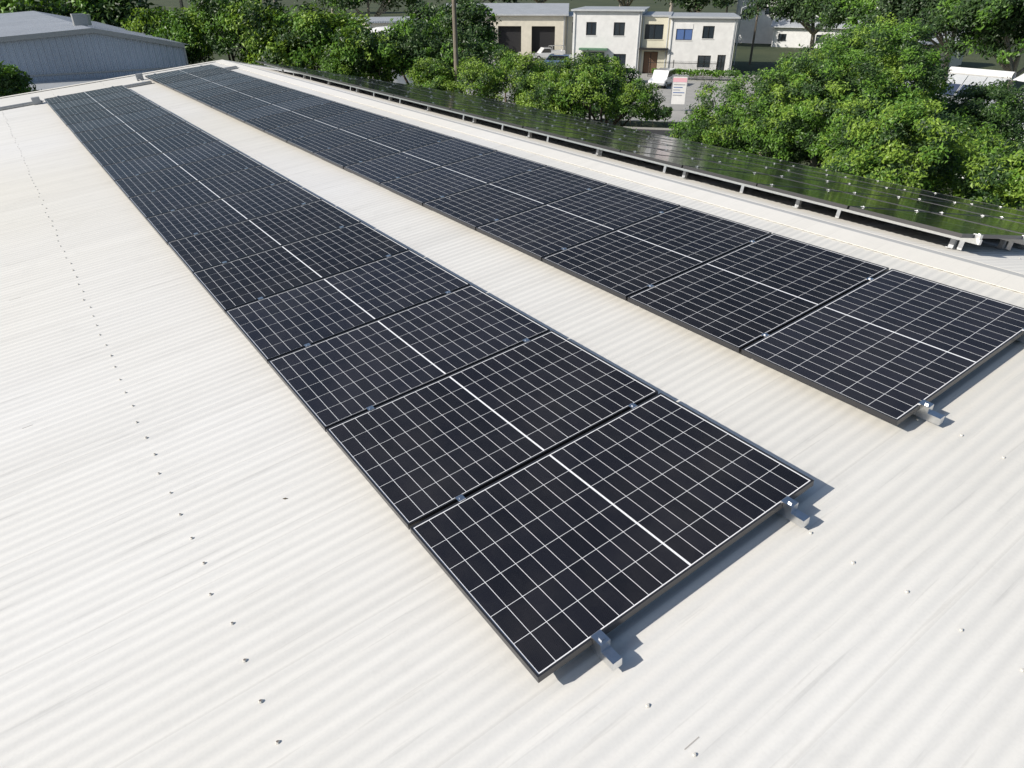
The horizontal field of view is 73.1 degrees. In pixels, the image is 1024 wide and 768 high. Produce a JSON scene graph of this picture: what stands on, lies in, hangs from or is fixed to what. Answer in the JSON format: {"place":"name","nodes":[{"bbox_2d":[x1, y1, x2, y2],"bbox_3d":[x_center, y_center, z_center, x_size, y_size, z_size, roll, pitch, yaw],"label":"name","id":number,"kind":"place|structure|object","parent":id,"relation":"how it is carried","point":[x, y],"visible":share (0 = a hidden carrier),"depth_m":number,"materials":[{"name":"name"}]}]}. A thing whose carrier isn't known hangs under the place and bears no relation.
{"place":"outdoors","nodes":[
{"label":"outdoors","id":0,"kind":"place"},
{"bbox_2d":[370,26,420,83],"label":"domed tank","id":1,"kind":"object","parent":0,"point":[401,79],"visible":0.18,"depth_m":73.31,"materials":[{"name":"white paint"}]},
{"bbox_2d":[0,62,1023,767],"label":"roof sheeting","id":2,"kind":"object","parent":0,"point":[360,632],"visible":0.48,"depth_m":3.35,"materials":[{"name":"white metal"}]},
{"bbox_2d":[12,111,698,749],"bbox_3d":[-5.461,-1.911,8.280,10.648,1.151,21.520,-20,35,-30],"label":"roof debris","id":3,"kind":"object","parent":2,"relation":"on","point":[684,749],"visible":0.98,"depth_m":2.51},
{"bbox_2d":[44,85,813,682],"bbox_3d":[-4.710,-3.060,9.787,1.720,0.251,19.300,-20,35,-30],"label":"solar row","id":4,"kind":"object","parent":2,"relation":"on","point":[554,501],"visible":1,"depth_m":4.16,"materials":[{"name":"grey"}]},
{"bbox_2d":[2,69,1023,756],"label":"roof screws","id":5,"kind":"object","parent":2,"relation":"attached to","point":[232,623],"visible":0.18,"depth_m":3.59,"materials":[{"name":"grey metal"}]},
{"bbox_2d":[145,64,1023,425],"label":"solar row","id":6,"kind":"object","parent":2,"relation":"on","point":[889,346],"visible":1,"depth_m":5.64,"materials":[{"name":"grey"}]},
{"bbox_2d":[42,0,1023,210],"bbox_3d":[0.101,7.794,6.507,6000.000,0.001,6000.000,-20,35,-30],"label":"ground","id":7,"kind":"structure","parent":0,"point":[768,56],"depth_m":131.37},
{"bbox_2d":[0,60,41,96],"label":"bush","id":8,"kind":"object","parent":7,"relation":"on","point":[13,81],"visible":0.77,"depth_m":18.73,"materials":[{"name":"green plant"}]},
{"bbox_2d":[0,0,124,11],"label":"tree","id":9,"kind":"object","parent":7,"relation":"on","point":[35,2],"visible":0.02,"depth_m":62.62,"materials":[{"name":"green plant"}]},
{"bbox_2d":[0,0,162,31],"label":"tree","id":10,"kind":"object","parent":7,"relation":"on","point":[109,12],"visible":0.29,"depth_m":53.47,"materials":[{"name":"green plant"}]},
{"bbox_2d":[0,11,188,89],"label":"neighbouring shed","id":11,"kind":"object","parent":7,"relation":"on","point":[44,51],"visible":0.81,"depth_m":27.58,"materials":[{"name":"metal"}]},
{"bbox_2d":[121,6,213,60],"bbox_3d":[-18.847,-16.247,39.098,4.764,9.041,4.587,-1,30,-2],"label":"tree","id":12,"kind":"object","parent":7,"relation":"on","point":[145,23],"visible":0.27,"depth_m":36.39,"materials":[{"name":"green plant"}]},
{"bbox_2d":[145,0,314,64],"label":"tree","id":13,"kind":"object","parent":7,"relation":"on","point":[210,18],"visible":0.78,"depth_m":33.02,"materials":[{"name":"green plant"}]},
{"bbox_2d":[186,0,281,9],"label":"tree belt","id":14,"kind":"object","parent":7,"relation":"on","point":[267,1],"visible":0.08,"depth_m":197.76,"materials":[{"name":"green plant"}]},
{"bbox_2d":[241,0,396,81],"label":"tree","id":15,"kind":"object","parent":7,"relation":"on","point":[312,27],"visible":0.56,"depth_m":31.94,"materials":[{"name":"green plant"}]},
{"bbox_2d":[314,44,399,80],"bbox_3d":[-7.233,-12.326,33.642,4.330,7.715,3.188,-20,35,-30],"label":"bush","id":16,"kind":"object","parent":7,"relation":"on","point":[330,65],"visible":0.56,"depth_m":31.39,"materials":[{"name":"green plant"}]},
{"bbox_2d":[316,20,419,81],"bbox_3d":[-6.445,-12.643,33.247,4.729,8.635,3.838,-20,35,-30],"label":"tree","id":17,"kind":"object","parent":7,"relation":"on","point":[358,43],"visible":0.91,"depth_m":30.95,"materials":[{"name":"green plant"}]},
{"bbox_2d":[313,0,426,16],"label":"tree","id":18,"kind":"object","parent":7,"relation":"on","point":[334,4],"visible":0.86,"depth_m":102.23,"materials":[{"name":"green plant"}]},
{"bbox_2d":[380,1,459,84],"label":"dark tree","id":19,"kind":"object","parent":7,"relation":"on","point":[429,14],"visible":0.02,"depth_m":38.49,"materials":[{"name":"green plant"}]},
{"bbox_2d":[382,0,505,92],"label":"dark tree","id":20,"kind":"object","parent":7,"relation":"on","point":[476,35],"visible":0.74,"depth_m":32.73,"materials":[{"name":"green plant"}]},
{"bbox_2d":[404,53,495,97],"bbox_3d":[-2.648,-11.368,32.378,4.547,7.351,3.930,-20,35,-30],"label":"bush","id":21,"kind":"object","parent":7,"relation":"on","point":[438,75],"visible":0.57,"depth_m":30.30,"materials":[{"name":"green plant"}]},
{"bbox_2d":[452,0,458,89],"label":"power pole","id":22,"kind":"object","parent":7,"relation":"on","point":[455,36],"depth_m":29.44,"materials":[{"name":"grey wood"}]},
{"bbox_2d":[448,0,519,2],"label":"tree belt","id":23,"kind":"object","parent":7,"relation":"on","point":[507,1],"visible":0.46,"depth_m":203.03,"materials":[{"name":"green plant"}]},
{"bbox_2d":[444,3,573,57],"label":"building units","id":24,"kind":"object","parent":7,"relation":"on","point":[523,28],"visible":0.31,"depth_m":107.04,"materials":[{"name":"white paint"}]},
{"bbox_2d":[451,44,575,104],"bbox_3d":[0.199,-10.319,29.983,4.678,7.896,5.082,13,32,21],"label":"tree","id":25,"kind":"object","parent":7,"relation":"on","point":[515,64],"visible":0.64,"depth_m":27.83,"materials":[{"name":"green plant"}]},
{"bbox_2d":[521,0,571,2],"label":"tree","id":26,"kind":"object","parent":7,"relation":"on","point":[540,1],"visible":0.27,"depth_m":165.49,"materials":[{"name":"green plant"}]},
{"bbox_2d":[541,54,571,66],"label":"car","id":27,"kind":"object","parent":7,"relation":"on","point":[560,56],"visible":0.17,"depth_m":94.49,"materials":[{"name":"grey"}]},
{"bbox_2d":[509,49,626,120],"bbox_3d":[2.212,-8.789,27.337,4.477,7.882,4.515,-2,30,-3],"label":"tree","id":28,"kind":"object","parent":7,"relation":"on","point":[591,75],"visible":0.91,"depth_m":25.15,"materials":[{"name":"green plant"}]},
{"bbox_2d":[454,58,778,122],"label":"yard concrete","id":29,"kind":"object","parent":7,"relation":"on","point":[679,110],"depth_m":73.36,"materials":[{"name":"grey concrete"}]},
{"bbox_2d":[351,16,470,30],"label":"cream building","id":30,"kind":"structure","parent":29,"relation":"on","point":[379,21],"depth_m":79.27,"materials":[{"name":"white paint"}]},
{"bbox_2d":[532,45,564,59],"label":"ute","id":31,"kind":"object","parent":29,"relation":"on","point":[544,52],"visible":0.61,"depth_m":104.86,"materials":[{"name":"white metal"}]},
{"bbox_2d":[611,65,638,82],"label":"car","id":32,"kind":"object","parent":29,"relation":"on","point":[631,66],"visible":0.1,"depth_m":80.65,"materials":[{"name":"white metal"}]},
{"bbox_2d":[571,6,740,78],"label":"office building","id":33,"kind":"structure","parent":29,"relation":"on","point":[642,39],"depth_m":87.32,"materials":[{"name":"white paint"}]},
{"bbox_2d":[648,68,676,87],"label":"car","id":34,"kind":"object","parent":29,"relation":"on","point":[663,77],"visible":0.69,"depth_m":77.01,"materials":[{"name":"white metal"}]},
{"bbox_2d":[669,75,688,108],"bbox_3d":[15.041,-26.255,62.363,1.400,3.050,0.120,6,31,11],"label":"banner sign","id":35,"kind":"object","parent":29,"relation":"on","point":[678,90],"visible":0.94,"depth_m":62.21,"materials":[{"name":"white paint"}]},
{"bbox_2d":[651,68,741,80],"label":"hedge","id":36,"kind":"object","parent":29,"relation":"on","point":[691,72],"visible":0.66,"depth_m":83.07,"materials":[{"name":"green plant"}]},
{"bbox_2d":[575,55,665,126],"bbox_3d":[4.507,-11.159,31.994,4.674,7.358,4.356,13,33,22],"label":"tree","id":37,"kind":"object","parent":7,"relation":"on","point":[635,90],"visible":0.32,"depth_m":30.02,"materials":[{"name":"green plant"}]},
{"bbox_2d":[617,0,632,5],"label":"tree","id":38,"kind":"object","parent":7,"relation":"on","point":[624,3],"visible":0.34,"depth_m":146.96,"materials":[{"name":"green plant"}]},
{"bbox_2d":[581,103,672,125],"bbox_3d":[7.439,-22.211,56.678,11.353,1.742,3.294,6,31,10],"label":"hedge","id":39,"kind":"object","parent":7,"relation":"on","point":[666,112],"visible":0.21,"depth_m":55.39,"materials":[{"name":"green plant"}]},
{"bbox_2d":[669,2,672,11],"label":"chimney","id":40,"kind":"object","parent":7,"relation":"on","point":[671,8],"visible":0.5,"depth_m":202.56,"materials":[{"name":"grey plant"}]},
{"bbox_2d":[654,0,737,12],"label":"tree","id":41,"kind":"object","parent":7,"relation":"on","point":[695,6],"visible":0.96,"depth_m":123.80,"materials":[{"name":"green plant"}]},
{"bbox_2d":[693,113,747,150],"bbox_3d":[8.473,-8.556,29.279,4.422,5.568,3.747,8,31,13],"label":"bush","id":42,"kind":"object","parent":7,"relation":"on","point":[712,124],"visible":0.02,"depth_m":27.84,"materials":[{"name":"green plant"}]},
{"bbox_2d":[712,0,734,12],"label":"tree belt","id":43,"kind":"object","parent":7,"relation":"on","point":[723,7],"visible":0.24,"depth_m":259.68,"materials":[{"name":"green plant"}]},
{"bbox_2d":[733,4,753,64],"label":"street light","id":44,"kind":"object","parent":7,"relation":"on","point":[737,37],"visible":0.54,"depth_m":97.55,"materials":[{"name":"silver metal"}]},
{"bbox_2d":[749,9,758,63],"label":"power pole","id":45,"kind":"object","parent":7,"relation":"on","point":[752,47],"visible":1,"depth_m":98.62,"materials":[{"name":"brown metal"}]},
{"bbox_2d":[740,0,878,55],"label":"tree","id":46,"kind":"object","parent":7,"relation":"on","point":[790,9],"visible":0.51,"depth_m":83.35,"materials":[{"name":"green plant"}]},
{"bbox_2d":[735,0,890,43],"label":"white building","id":47,"kind":"structure","parent":7,"relation":"on","point":[764,32],"depth_m":134.66,"materials":[{"name":"paint"}]},
{"bbox_2d":[770,17,861,47],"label":"house","id":48,"kind":"structure","parent":7,"relation":"on","point":[791,35],"depth_m":126.22,"materials":[{"name":"white paint"}]},
{"bbox_2d":[665,11,1023,209],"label":"tree","id":49,"kind":"object","parent":7,"relation":"on","point":[764,122],"visible":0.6,"depth_m":21.17,"materials":[{"name":"green plant"}]},
{"bbox_2d":[805,22,924,75],"bbox_3d":[28.079,-24.521,54.913,9.337,7.534,8.778,0,30,0],"label":"tree","id":50,"kind":"object","parent":7,"relation":"on","point":[826,36],"visible":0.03,"depth_m":53.92,"materials":[{"name":"green plant"}]},
{"bbox_2d":[802,0,978,31],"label":"tree","id":51,"kind":"object","parent":7,"relation":"on","point":[852,12],"visible":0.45,"depth_m":69.47,"materials":[{"name":"green plant"}]},
{"bbox_2d":[817,93,986,191],"bbox_3d":[10.161,-4.278,19.941,4.757,7.472,4.723,-20,35,-30],"label":"tree","id":52,"kind":"object","parent":7,"relation":"on","point":[870,107],"visible":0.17,"depth_m":18.48,"materials":[{"name":"green plant"}]},
{"bbox_2d":[817,93,1023,208],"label":"tree","id":53,"kind":"object","parent":7,"relation":"on","point":[873,155],"visible":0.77,"depth_m":15.85,"materials":[{"name":"green plant"}]},
{"bbox_2d":[861,0,983,78],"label":"tree","id":54,"kind":"object","parent":7,"relation":"on","point":[912,8],"visible":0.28,"depth_m":62.26,"materials":[{"name":"green plant"}]},
{"bbox_2d":[905,66,1023,178],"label":"building","id":55,"kind":"structure","parent":7,"relation":"on","point":[974,75],"depth_m":41.92,"materials":[{"name":"white paint"}]},
{"bbox_2d":[925,0,1023,89],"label":"tree","id":56,"kind":"object","parent":7,"relation":"on","point":[999,21],"visible":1,"depth_m":50.83,"materials":[{"name":"green plant"}]},
{"bbox_2d":[933,77,1023,157],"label":"tree","id":57,"kind":"object","parent":7,"relation":"on","point":[1005,112],"visible":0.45,"depth_m":22.80,"materials":[{"name":"green plant"}]},
{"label":"building walls","id":58,"kind":"object","parent":7,"relation":"on","visible":0},
{"bbox_2d":[0,60,1023,293],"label":"roof trim","id":59,"kind":"structure","parent":58,"relation":"on","point":[987,273],"depth_m":7.06,"materials":[{"name":"white metal"}]},
{"bbox_2d":[0,66,237,109],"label":"cable tray","id":60,"kind":"object","parent":59,"relation":"on","point":[37,100],"visible":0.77,"depth_m":16.23,"materials":[{"name":"grey metal"}]},
{"bbox_2d":[256,61,1023,249],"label":"solar row","id":61,"kind":"object","parent":59,"relation":"on","point":[963,231],"visible":1,"depth_m":8.29,"materials":[{"name":"grey"}]},
{"bbox_2d":[281,69,1023,248],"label":"solar row legs","id":62,"kind":"object","parent":59,"relation":"on","point":[952,242],"visible":0.18,"depth_m":7.32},
{"bbox_2d":[318,70,1023,233],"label":"solar row","id":63,"kind":"object","parent":59,"relation":"on","point":[1014,226],"visible":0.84,"depth_m":10.22,"materials":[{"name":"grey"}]},
{"bbox_2d":[374,79,1023,222],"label":"solar row","id":64,"kind":"object","parent":59,"relation":"on","point":[961,206],"visible":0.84,"depth_m":11.96,"materials":[{"name":"grey"}]},
{"bbox_2d":[425,87,1023,215],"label":"solar row","id":65,"kind":"object","parent":59,"relation":"on","point":[932,194],"visible":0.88,"depth_m":13.66,"materials":[{"name":"grey"}]},
{"bbox_2d":[623,126,794,148],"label":"road asphalt","id":66,"kind":"structure","parent":0,"point":[661,131],"depth_m":54.69,"materials":[{"name":"grey asphalt"}]},
{"bbox_2d":[897,29,972,67],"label":"house","id":67,"kind":"structure","parent":0,"point":[955,61],"depth_m":94.99,"materials":[{"name":"white paint"}]}
]}

